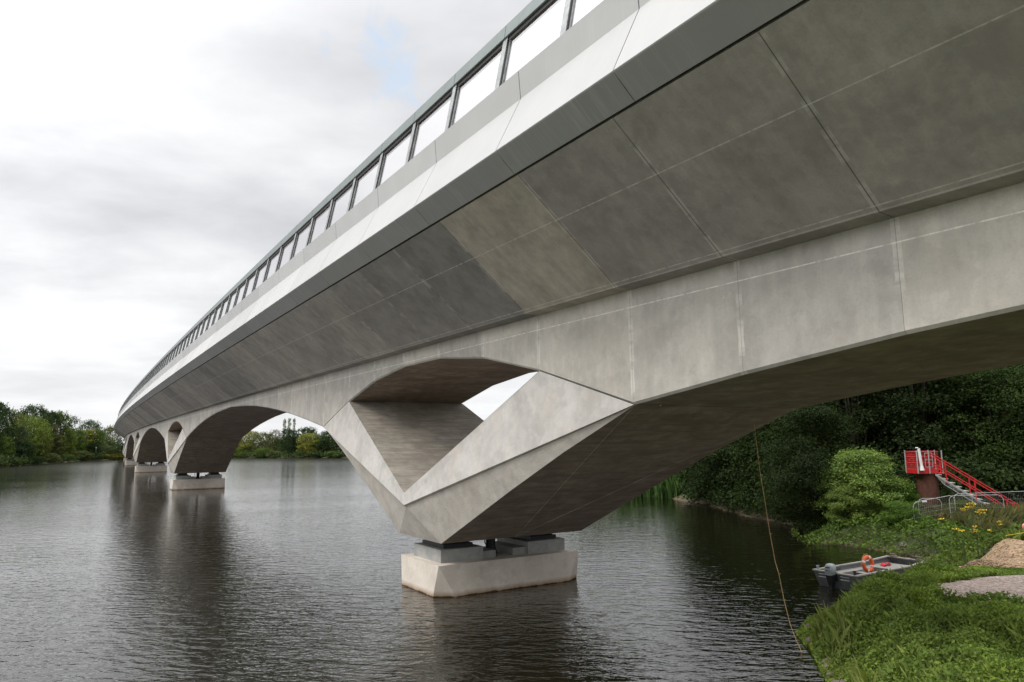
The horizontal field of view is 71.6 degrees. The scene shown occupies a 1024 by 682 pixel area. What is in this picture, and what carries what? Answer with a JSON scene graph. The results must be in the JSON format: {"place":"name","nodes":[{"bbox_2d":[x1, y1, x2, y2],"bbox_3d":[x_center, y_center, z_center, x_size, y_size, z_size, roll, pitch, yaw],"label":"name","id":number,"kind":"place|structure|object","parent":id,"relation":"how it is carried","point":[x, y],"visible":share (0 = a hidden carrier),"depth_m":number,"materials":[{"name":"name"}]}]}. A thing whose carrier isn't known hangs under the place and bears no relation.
{"place":"outdoors","nodes":[
{"label":"outdoors","id":0,"kind":"place"},
{"bbox_2d":[0,458,955,681],"bbox_3d":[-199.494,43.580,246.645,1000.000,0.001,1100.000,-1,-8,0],"label":"water","id":1,"kind":"structure","parent":0,"point":[272,570],"depth_m":26.61,"materials":[{"name":"black liquid"}]},
{"bbox_2d":[638,469,689,498],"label":"reeds","id":2,"kind":"object","parent":1,"relation":"on","point":[668,487],"visible":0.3,"depth_m":70.25,"materials":[{"name":"green plant"}]},
{"bbox_2d":[812,553,925,590],"bbox_3d":[14.085,9.137,27.915,5.432,1.240,1.820,4,-10,-32],"label":"work boat","id":3,"kind":"object","parent":1,"relation":"on","point":[831,576],"visible":0.62,"depth_m":27.43,"materials":[{"name":"grey metal"}]},
{"bbox_2d":[861,554,874,572],"bbox_3d":[13.585,8.510,27.089,0.743,0.743,0.131,14,-22,-24],"label":"lifebuoy","id":4,"kind":"object","parent":3,"relation":"in","point":[863,564],"visible":0.93,"depth_m":27.04,"materials":[{"name":"orange plastic"}]},
{"bbox_2d":[880,562,890,566],"bbox_3d":[15.291,9.139,29.071,0.367,0.118,0.640,-7,-10,38],"label":"life jacket","id":5,"kind":"object","parent":3,"relation":"on","point":[885,564],"visible":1,"depth_m":28.95,"materials":[{"name":"red fabric"}]},
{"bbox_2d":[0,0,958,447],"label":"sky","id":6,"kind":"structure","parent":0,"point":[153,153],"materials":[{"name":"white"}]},
{"bbox_2d":[0,446,1023,680],"bbox_3d":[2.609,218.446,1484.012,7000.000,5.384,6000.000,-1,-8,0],"label":"ground","id":7,"kind":"structure","parent":0,"point":[830,539],"depth_m":37.04,"materials":[{"name":"green plant"}]},
{"bbox_2d":[0,402,8,451],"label":"broadleaf tree","id":8,"kind":"object","parent":7,"relation":"on","point":[2,415],"visible":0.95,"depth_m":234.06,"materials":[{"name":"green plant"}]},
{"bbox_2d":[0,435,15,458],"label":"broadleaf tree","id":9,"kind":"object","parent":7,"relation":"on","point":[6,445],"visible":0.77,"depth_m":234.41,"materials":[{"name":"green plant"}]},
{"bbox_2d":[0,402,18,451],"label":"broadleaf tree","id":10,"kind":"object","parent":7,"relation":"on","point":[11,421],"visible":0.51,"depth_m":244.60,"materials":[{"name":"green plant"}]},
{"bbox_2d":[1,409,28,447],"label":"broadleaf tree","id":11,"kind":"object","parent":7,"relation":"on","point":[24,425],"visible":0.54,"depth_m":250.62,"materials":[{"name":"green plant"}]},
{"bbox_2d":[11,426,29,457],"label":"broadleaf tree","id":12,"kind":"object","parent":7,"relation":"on","point":[20,447],"visible":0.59,"depth_m":250.22,"materials":[{"name":"green plant"}]},
{"bbox_2d":[14,440,36,459],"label":"broadleaf tree","id":13,"kind":"object","parent":7,"relation":"on","point":[31,451],"visible":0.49,"depth_m":253.47,"materials":[{"name":"green plant"}]},
{"bbox_2d":[7,413,54,455],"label":"broadleaf tree","id":14,"kind":"object","parent":7,"relation":"on","point":[32,421],"visible":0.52,"depth_m":265.15,"materials":[{"name":"green plant"}]},
{"bbox_2d":[15,403,55,449],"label":"broadleaf tree","id":15,"kind":"object","parent":7,"relation":"on","point":[32,408],"visible":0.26,"depth_m":286.57,"materials":[{"name":"green plant"}]},
{"bbox_2d":[30,455,42,464],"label":"shrub","id":16,"kind":"object","parent":7,"relation":"on","point":[36,461],"visible":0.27,"depth_m":259.37,"materials":[{"name":"green plant"}]},
{"bbox_2d":[24,434,52,459],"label":"broadleaf tree","id":17,"kind":"object","parent":7,"relation":"on","point":[40,447],"visible":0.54,"depth_m":266.50,"materials":[{"name":"green plant"}]},
{"bbox_2d":[36,426,51,455],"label":"broadleaf tree","id":18,"kind":"object","parent":7,"relation":"on","point":[45,435],"visible":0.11,"depth_m":276.34,"materials":[{"name":"green plant"}]},
{"bbox_2d":[40,408,55,442],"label":"broadleaf tree","id":19,"kind":"object","parent":7,"relation":"on","point":[47,415],"visible":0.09,"depth_m":301.37,"materials":[{"name":"green plant"}]},
{"bbox_2d":[41,453,61,462],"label":"shrub","id":20,"kind":"object","parent":7,"relation":"on","point":[56,456],"visible":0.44,"depth_m":279.27,"materials":[{"name":"green plant"}]},
{"bbox_2d":[43,410,64,442],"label":"broadleaf tree","id":21,"kind":"object","parent":7,"relation":"on","point":[55,414],"visible":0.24,"depth_m":303.77,"materials":[{"name":"green plant"}]},
{"bbox_2d":[46,424,62,452],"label":"broadleaf tree","id":22,"kind":"object","parent":7,"relation":"on","point":[54,428],"visible":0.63,"depth_m":291.16,"materials":[{"name":"green plant"}]},
{"bbox_2d":[47,433,67,456],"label":"broadleaf tree","id":23,"kind":"object","parent":7,"relation":"on","point":[58,449],"visible":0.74,"depth_m":290.89,"materials":[{"name":"green plant"}]},
{"bbox_2d":[53,410,74,450],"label":"broadleaf tree","id":24,"kind":"object","parent":7,"relation":"on","point":[65,420],"visible":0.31,"depth_m":309.34,"materials":[{"name":"green plant"}]},
{"bbox_2d":[58,426,79,454],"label":"broadleaf tree","id":25,"kind":"object","parent":7,"relation":"on","point":[72,442],"visible":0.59,"depth_m":309.42,"materials":[{"name":"green plant"}]},
{"bbox_2d":[61,454,76,461],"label":"shrub","id":26,"kind":"object","parent":7,"relation":"on","point":[70,456],"visible":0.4,"depth_m":300.36,"materials":[{"name":"green plant"}]},
{"bbox_2d":[64,415,84,452],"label":"broadleaf tree","id":27,"kind":"object","parent":7,"relation":"on","point":[74,419],"visible":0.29,"depth_m":326.53,"materials":[{"name":"green plant"}]},
{"bbox_2d":[69,428,87,453],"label":"broadleaf tree","id":28,"kind":"object","parent":7,"relation":"on","point":[79,432],"visible":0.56,"depth_m":322.96,"materials":[{"name":"green plant"}]},
{"bbox_2d":[73,450,92,459],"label":"shrub","id":29,"kind":"object","parent":7,"relation":"on","point":[81,452],"visible":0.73,"depth_m":317.60,"materials":[{"name":"green plant"}]},
{"bbox_2d":[81,429,98,450],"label":"broadleaf tree","id":30,"kind":"object","parent":7,"relation":"on","point":[90,431],"visible":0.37,"depth_m":332.68,"materials":[{"name":"green plant"}]},
{"bbox_2d":[79,419,105,439],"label":"broadleaf tree","id":31,"kind":"object","parent":7,"relation":"on","point":[93,425],"visible":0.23,"depth_m":392.45,"materials":[{"name":"green plant"}]},
{"bbox_2d":[85,442,99,454],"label":"broadleaf tree","id":32,"kind":"object","parent":7,"relation":"on","point":[93,446],"visible":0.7,"depth_m":326.93,"materials":[{"name":"green plant"}]},
{"bbox_2d":[88,428,106,452],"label":"broadleaf tree","id":33,"kind":"object","parent":7,"relation":"on","point":[98,439],"visible":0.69,"depth_m":336.35,"materials":[{"name":"green plant"}]},
{"bbox_2d":[98,446,107,453],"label":"broadleaf tree","id":34,"kind":"object","parent":7,"relation":"on","point":[101,449],"visible":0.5,"depth_m":335.54,"materials":[{"name":"green plant"}]},
{"bbox_2d":[88,453,124,459],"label":"shore grass","id":35,"kind":"structure","parent":7,"relation":"on","point":[117,456],"depth_m":334.51,"materials":[{"name":"green plant"}]},
{"bbox_2d":[100,435,115,450],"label":"broadleaf tree","id":36,"kind":"object","parent":7,"relation":"on","point":[107,441],"visible":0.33,"depth_m":348.23,"materials":[{"name":"green plant"}]},
{"bbox_2d":[104,445,116,453],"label":"broadleaf tree","id":37,"kind":"object","parent":7,"relation":"on","point":[109,448],"visible":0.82,"depth_m":339.67,"materials":[{"name":"green plant"}]},
{"bbox_2d":[102,424,121,444],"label":"broadleaf tree","id":38,"kind":"object","parent":7,"relation":"on","point":[110,431],"visible":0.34,"depth_m":411.20,"materials":[{"name":"green plant"}]},
{"bbox_2d":[125,458,146,464],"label":"pier base","id":39,"kind":"object","parent":7,"relation":"on","point":[129,461],"visible":0.32,"depth_m":231.02,"materials":[{"name":"concrete"}]},
{"bbox_2d":[135,462,166,472],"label":"pier base","id":40,"kind":"object","parent":7,"relation":"on","point":[156,467],"visible":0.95,"depth_m":163.07,"materials":[{"name":"concrete"}]},
{"bbox_2d":[0,435,345,466],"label":"wood","id":41,"kind":"object","parent":7,"relation":"on","point":[16,459],"visible":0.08,"depth_m":321.20,"materials":[{"name":"green plant"}]},
{"bbox_2d":[170,472,224,489],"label":"pier base","id":42,"kind":"object","parent":7,"relation":"on","point":[186,481],"visible":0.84,"depth_m":95.09,"materials":[{"name":"concrete"}]},
{"bbox_2d":[233,447,251,456],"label":"shrub","id":43,"kind":"object","parent":7,"relation":"on","point":[240,450],"visible":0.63,"depth_m":352.52,"materials":[{"name":"green plant"}]},
{"bbox_2d":[238,431,260,452],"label":"broadleaf tree","id":44,"kind":"object","parent":7,"relation":"on","point":[249,435],"visible":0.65,"depth_m":354.37,"materials":[{"name":"green plant"}]},
{"bbox_2d":[248,431,280,451],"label":"broadleaf tree","id":45,"kind":"object","parent":7,"relation":"on","point":[261,442],"visible":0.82,"depth_m":351.74,"materials":[{"name":"green plant"}]},
{"bbox_2d":[254,447,274,457],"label":"shrub","id":46,"kind":"object","parent":7,"relation":"on","point":[258,451],"visible":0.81,"depth_m":344.25,"materials":[{"name":"green plant"}]},
{"bbox_2d":[267,430,280,448],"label":"broadleaf tree","id":47,"kind":"object","parent":7,"relation":"on","point":[273,432],"visible":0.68,"depth_m":356.16,"materials":[{"name":"green plant"}]},
{"bbox_2d":[267,451,280,457],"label":"shrub","id":48,"kind":"object","parent":7,"relation":"on","point":[274,453],"visible":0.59,"depth_m":339.71,"materials":[{"name":"green plant"}]},
{"bbox_2d":[282,419,286,450],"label":"poplar","id":49,"kind":"object","parent":7,"relation":"on","point":[283,429],"visible":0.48,"depth_m":358.35,"materials":[{"name":"green plant"}]},
{"bbox_2d":[276,428,296,450],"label":"broadleaf tree","id":50,"kind":"object","parent":7,"relation":"on","point":[287,438],"visible":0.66,"depth_m":342.77,"materials":[{"name":"green plant"}]},
{"bbox_2d":[286,418,291,443],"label":"poplar","id":51,"kind":"object","parent":7,"relation":"on","point":[288,420],"visible":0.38,"depth_m":356.90,"materials":[{"name":"green plant"}]},
{"bbox_2d":[284,436,299,454],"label":"conifer","id":52,"kind":"object","parent":7,"relation":"on","point":[292,447],"visible":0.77,"depth_m":336.54,"materials":[{"name":"green plant"}]},
{"bbox_2d":[294,426,320,451],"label":"broadleaf tree","id":53,"kind":"object","parent":7,"relation":"on","point":[305,430],"visible":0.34,"depth_m":343.19,"materials":[{"name":"green plant"}]},
{"bbox_2d":[295,433,320,453],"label":"broadleaf tree","id":54,"kind":"object","parent":7,"relation":"on","point":[306,447],"visible":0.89,"depth_m":332.01,"materials":[{"name":"green plant"}]},
{"bbox_2d":[308,452,324,456],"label":"shrub","id":55,"kind":"object","parent":7,"relation":"on","point":[316,455],"visible":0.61,"depth_m":325.37,"materials":[{"name":"green plant"}]},
{"bbox_2d":[312,435,326,451],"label":"broadleaf tree","id":56,"kind":"object","parent":7,"relation":"on","point":[320,445],"visible":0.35,"depth_m":333.30,"materials":[{"name":"green plant"}]},
{"bbox_2d":[314,430,338,451],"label":"broadleaf tree","id":57,"kind":"object","parent":7,"relation":"on","point":[325,437],"visible":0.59,"depth_m":329.41,"materials":[{"name":"green plant"}]},
{"bbox_2d":[330,438,341,451],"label":"broadleaf tree","id":58,"kind":"object","parent":7,"relation":"on","point":[335,448],"visible":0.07,"depth_m":323.73,"materials":[{"name":"green plant"}]},
{"bbox_2d":[401,533,577,596],"bbox_3d":[-0.868,9.616,28.966,6.560,3.545,3.740,4,-10,-32],"label":"pier base","id":59,"kind":"object","parent":7,"relation":"on","point":[435,569],"visible":0.54,"depth_m":27.55,"materials":[{"name":"concrete"}]},
{"bbox_2d":[114,0,1023,543],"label":"viaduct","id":60,"kind":"object","parent":59,"relation":"on","point":[652,242],"visible":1,"depth_m":16.29,"materials":[{"name":"concrete"}]},
{"bbox_2d":[754,424,801,651],"bbox_3d":[7.402,5.317,19.999,0.119,6.109,1.774,1,-8,-10],"label":"hanging rope","id":61,"kind":"object","parent":60,"relation":"hanging from","point":[772,545],"visible":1,"depth_m":20.01,"materials":[{"name":"brown fabric"}]},
{"bbox_2d":[683,490,714,505],"bbox_3d":[16.835,13.776,62.075,3.857,1.494,0.670,-1,-8,0],"label":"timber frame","id":62,"kind":"object","parent":7,"relation":"on","point":[696,498],"visible":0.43,"depth_m":62.05,"materials":[{"name":"brown wood"}]},
{"bbox_2d":[685,457,743,497],"bbox_3d":[18.401,8.192,62.409,10.256,12.501,10.879,-2,-8,7],"label":"shaded tree","id":63,"kind":"object","parent":7,"relation":"on","point":[695,477],"visible":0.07,"depth_m":60.34,"materials":[{"name":"green plant"}]},
{"bbox_2d":[691,419,775,505],"bbox_3d":[19.006,7.581,57.130,9.680,11.812,9.836,5,-10,-36],"label":"shaded tree","id":64,"kind":"object","parent":7,"relation":"on","point":[709,458],"visible":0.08,"depth_m":55.84,"materials":[{"name":"green plant"}]},
{"bbox_2d":[729,403,844,513],"bbox_3d":[19.437,6.995,50.895,8.716,11.165,10.110,-6,-10,32],"label":"shaded tree","id":65,"kind":"object","parent":7,"relation":"on","point":[761,438],"visible":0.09,"depth_m":50.31,"materials":[{"name":"green plant"}]},
{"bbox_2d":[791,528,831,545],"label":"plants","id":66,"kind":"object","parent":7,"relation":"on","point":[797,536],"visible":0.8,"depth_m":37.44,"materials":[{"name":"green plant"}]},
{"bbox_2d":[751,403,878,534],"bbox_3d":[18.845,7.727,43.712,7.794,8.238,8.618,-3,-8,14],"label":"shaded tree","id":67,"kind":"object","parent":7,"relation":"on","point":[814,415],"visible":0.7,"depth_m":42.88,"materials":[{"name":"green plant"}]},
{"bbox_2d":[754,388,903,456],"bbox_3d":[23.337,5.641,55.744,12.646,15.186,12.446,0,-8,-4],"label":"shaded tree","id":68,"kind":"object","parent":7,"relation":"on","point":[835,408],"depth_m":52.72,"materials":[{"name":"green plant"}]},
{"bbox_2d":[831,679,845,681],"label":"stone","id":69,"kind":"object","parent":7,"relation":"on","point":[838,680],"visible":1,"depth_m":16.06,"materials":[{"name":"grey stone"}]},
{"bbox_2d":[675,423,1023,528],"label":"undergrowth","id":70,"kind":"object","parent":7,"relation":"on","point":[985,474],"visible":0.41,"depth_m":45.22,"materials":[{"name":"green plant"}]},
{"bbox_2d":[823,484,877,527],"bbox_3d":[18.794,9.379,39.623,3.111,2.955,2.679,2,-9,-19],"label":"shrub","id":71,"kind":"object","parent":7,"relation":"on","point":[835,509],"visible":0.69,"depth_m":39.34,"materials":[{"name":"green plant"}]},
{"bbox_2d":[756,387,958,495],"bbox_3d":[23.005,5.281,48.377,10.894,13.957,12.637,3,-9,-26],"label":"shaded tree","id":72,"kind":"object","parent":7,"relation":"on","point":[899,430],"visible":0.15,"depth_m":45.93,"materials":[{"name":"green plant"}]},
{"bbox_2d":[810,447,915,521],"bbox_3d":[20.235,8.449,40.676,5.239,4.776,5.149,2,-9,-15],"label":"shrub","id":73,"kind":"object","parent":7,"relation":"on","point":[870,466],"visible":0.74,"depth_m":39.97,"materials":[{"name":"green plant"}]},
{"bbox_2d":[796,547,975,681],"bbox_3d":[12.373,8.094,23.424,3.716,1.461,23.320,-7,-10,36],"label":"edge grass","id":74,"kind":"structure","parent":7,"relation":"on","point":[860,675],"depth_m":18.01,"materials":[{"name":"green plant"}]},
{"bbox_2d":[822,385,971,440],"bbox_3d":[29.155,4.745,58.118,14.290,17.436,14.520,-3,-8,13],"label":"shaded tree","id":75,"kind":"object","parent":7,"relation":"on","point":[907,411],"visible":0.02,"depth_m":53.56,"materials":[{"name":"green plant"}]},
{"bbox_2d":[879,479,922,510],"bbox_3d":[22.091,9.309,40.500,2.670,2.924,2.846,-4,-9,20],"label":"shrub","id":76,"kind":"object","parent":7,"relation":"on","point":[911,497],"visible":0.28,"depth_m":39.97,"materials":[{"name":"green plant"}]},
{"bbox_2d":[880,499,925,530],"bbox_3d":[20.500,9.385,37.340,2.532,2.128,2.180,-8,-11,40],"label":"bramble","id":77,"kind":"object","parent":7,"relation":"on","point":[905,511],"visible":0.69,"depth_m":36.98,"materials":[{"name":"green plant"}]},
{"bbox_2d":[793,494,1023,566],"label":"thicket","id":78,"kind":"object","parent":7,"relation":"on","point":[926,522],"visible":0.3,"depth_m":35.56,"materials":[{"name":"green plant"}]},
{"bbox_2d":[795,527,1023,681],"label":"long grass","id":79,"kind":"structure","parent":7,"relation":"on","point":[936,578],"depth_m":17.41,"materials":[{"name":"green plant"}]},
{"bbox_2d":[827,373,1023,499],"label":"shaded tree","id":80,"kind":"object","parent":7,"relation":"on","point":[941,396],"visible":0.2,"depth_m":47.06,"materials":[{"name":"green plant"}]},
{"bbox_2d":[918,498,941,516],"bbox_3d":[21.975,9.095,37.245,1.078,1.680,0.030,-4,-9,22],"label":"barrier","id":81,"kind":"object","parent":7,"relation":"on","point":[928,506],"visible":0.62,"depth_m":37.36,"materials":[{"name":"metal"}]},
{"bbox_2d":[913,495,955,520],"bbox_3d":[21.719,8.952,36.458,1.996,2.012,0.030,-2,-8,12],"label":"barrier","id":82,"kind":"object","parent":7,"relation":"on","point":[933,506],"visible":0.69,"depth_m":36.54,"materials":[{"name":"metal"}]},
{"bbox_2d":[952,528,965,563],"bbox_3d":[19.326,8.940,30.577,0.582,1.696,0.355,-4,-9,24],"label":"ragwort","id":83,"kind":"object","parent":7,"relation":"on","point":[963,530],"visible":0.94,"depth_m":30.55,"materials":[{"name":"yellow plant"}]},
{"bbox_2d":[945,499,973,511],"bbox_3d":[23.605,9.212,37.014,1.944,1.933,1.910,5,-10,-32],"label":"bramble","id":84,"kind":"object","parent":7,"relation":"on","point":[956,505],"visible":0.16,"depth_m":36.88,"materials":[{"name":"green plant"}]},
{"bbox_2d":[904,450,1018,509],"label":"stair platform","id":85,"kind":"structure","parent":7,"relation":"on","point":[927,479],"depth_m":39.38,"materials":[{"name":"red paint"}]},
{"bbox_2d":[915,447,923,470],"bbox_3d":[22.630,6.538,39.381,0.380,1.275,0.240,-1,-8,0],"label":"white pipe","id":86,"kind":"object","parent":85,"relation":"on","point":[920,460],"visible":1,"depth_m":39.32,"materials":[{"name":"plastic"}]},
{"bbox_2d":[902,363,1023,495],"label":"shaded tree","id":87,"kind":"object","parent":7,"relation":"on","point":[935,415],"visible":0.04,"depth_m":49.17,"materials":[{"name":"green plant"}]},
{"bbox_2d":[961,506,967,530],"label":"ragwort","id":88,"kind":"object","parent":7,"relation":"on","point":[965,516],"visible":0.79,"depth_m":32.92,"materials":[{"name":"yellow plant"}]},
{"bbox_2d":[965,502,975,537],"bbox_3d":[20.858,8.225,32.182,0.449,1.827,0.495,-7,-11,39],"label":"ragwort","id":89,"kind":"object","parent":7,"relation":"on","point":[971,515],"visible":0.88,"depth_m":32.15,"materials":[{"name":"yellow plant"}]},
{"bbox_2d":[970,526,978,558],"bbox_3d":[19.738,8.686,30.208,0.386,1.621,0.518,-5,-9,27],"label":"ragwort","id":90,"kind":"object","parent":7,"relation":"on","point":[974,530],"visible":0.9,"depth_m":30.26,"materials":[{"name":"yellow plant"}]},
{"bbox_2d":[949,495,1004,515],"bbox_3d":[23.463,8.613,35.797,2.455,1.714,0.030,-3,-8,14],"label":"barrier","id":91,"kind":"object","parent":7,"relation":"on","point":[973,503],"visible":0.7,"depth_m":35.96,"materials":[{"name":"metal"}]},
{"bbox_2d":[934,364,1023,501],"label":"shaded tree","id":92,"kind":"object","parent":7,"relation":"on","point":[1014,374],"visible":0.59,"depth_m":44.13,"materials":[{"name":"green plant"}]},
{"bbox_2d":[975,509,986,531],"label":"ragwort","id":93,"kind":"object","parent":7,"relation":"on","point":[980,510],"visible":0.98,"depth_m":32.57,"materials":[{"name":"yellow plant"}]},
{"bbox_2d":[954,491,1023,505],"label":"barrier","id":94,"kind":"object","parent":7,"relation":"on","point":[991,497],"visible":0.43,"depth_m":38.27,"materials":[{"name":"metal"}]},
{"bbox_2d":[959,538,1023,568],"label":"woodchip heap","id":95,"kind":"object","parent":7,"relation":"on","point":[1008,553],"visible":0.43,"depth_m":26.87,"materials":[{"name":"beige wood"}]},
{"bbox_2d":[911,495,1023,533],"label":"dry grass","id":96,"kind":"structure","parent":0,"point":[1007,518],"depth_m":35.41,"materials":[{"name":"green plant"}]},
{"bbox_2d":[938,575,1023,600],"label":"path","id":97,"kind":"structure","parent":0,"point":[1013,584],"depth_m":21.77,"materials":[{"name":"grey gravel"}]}
]}

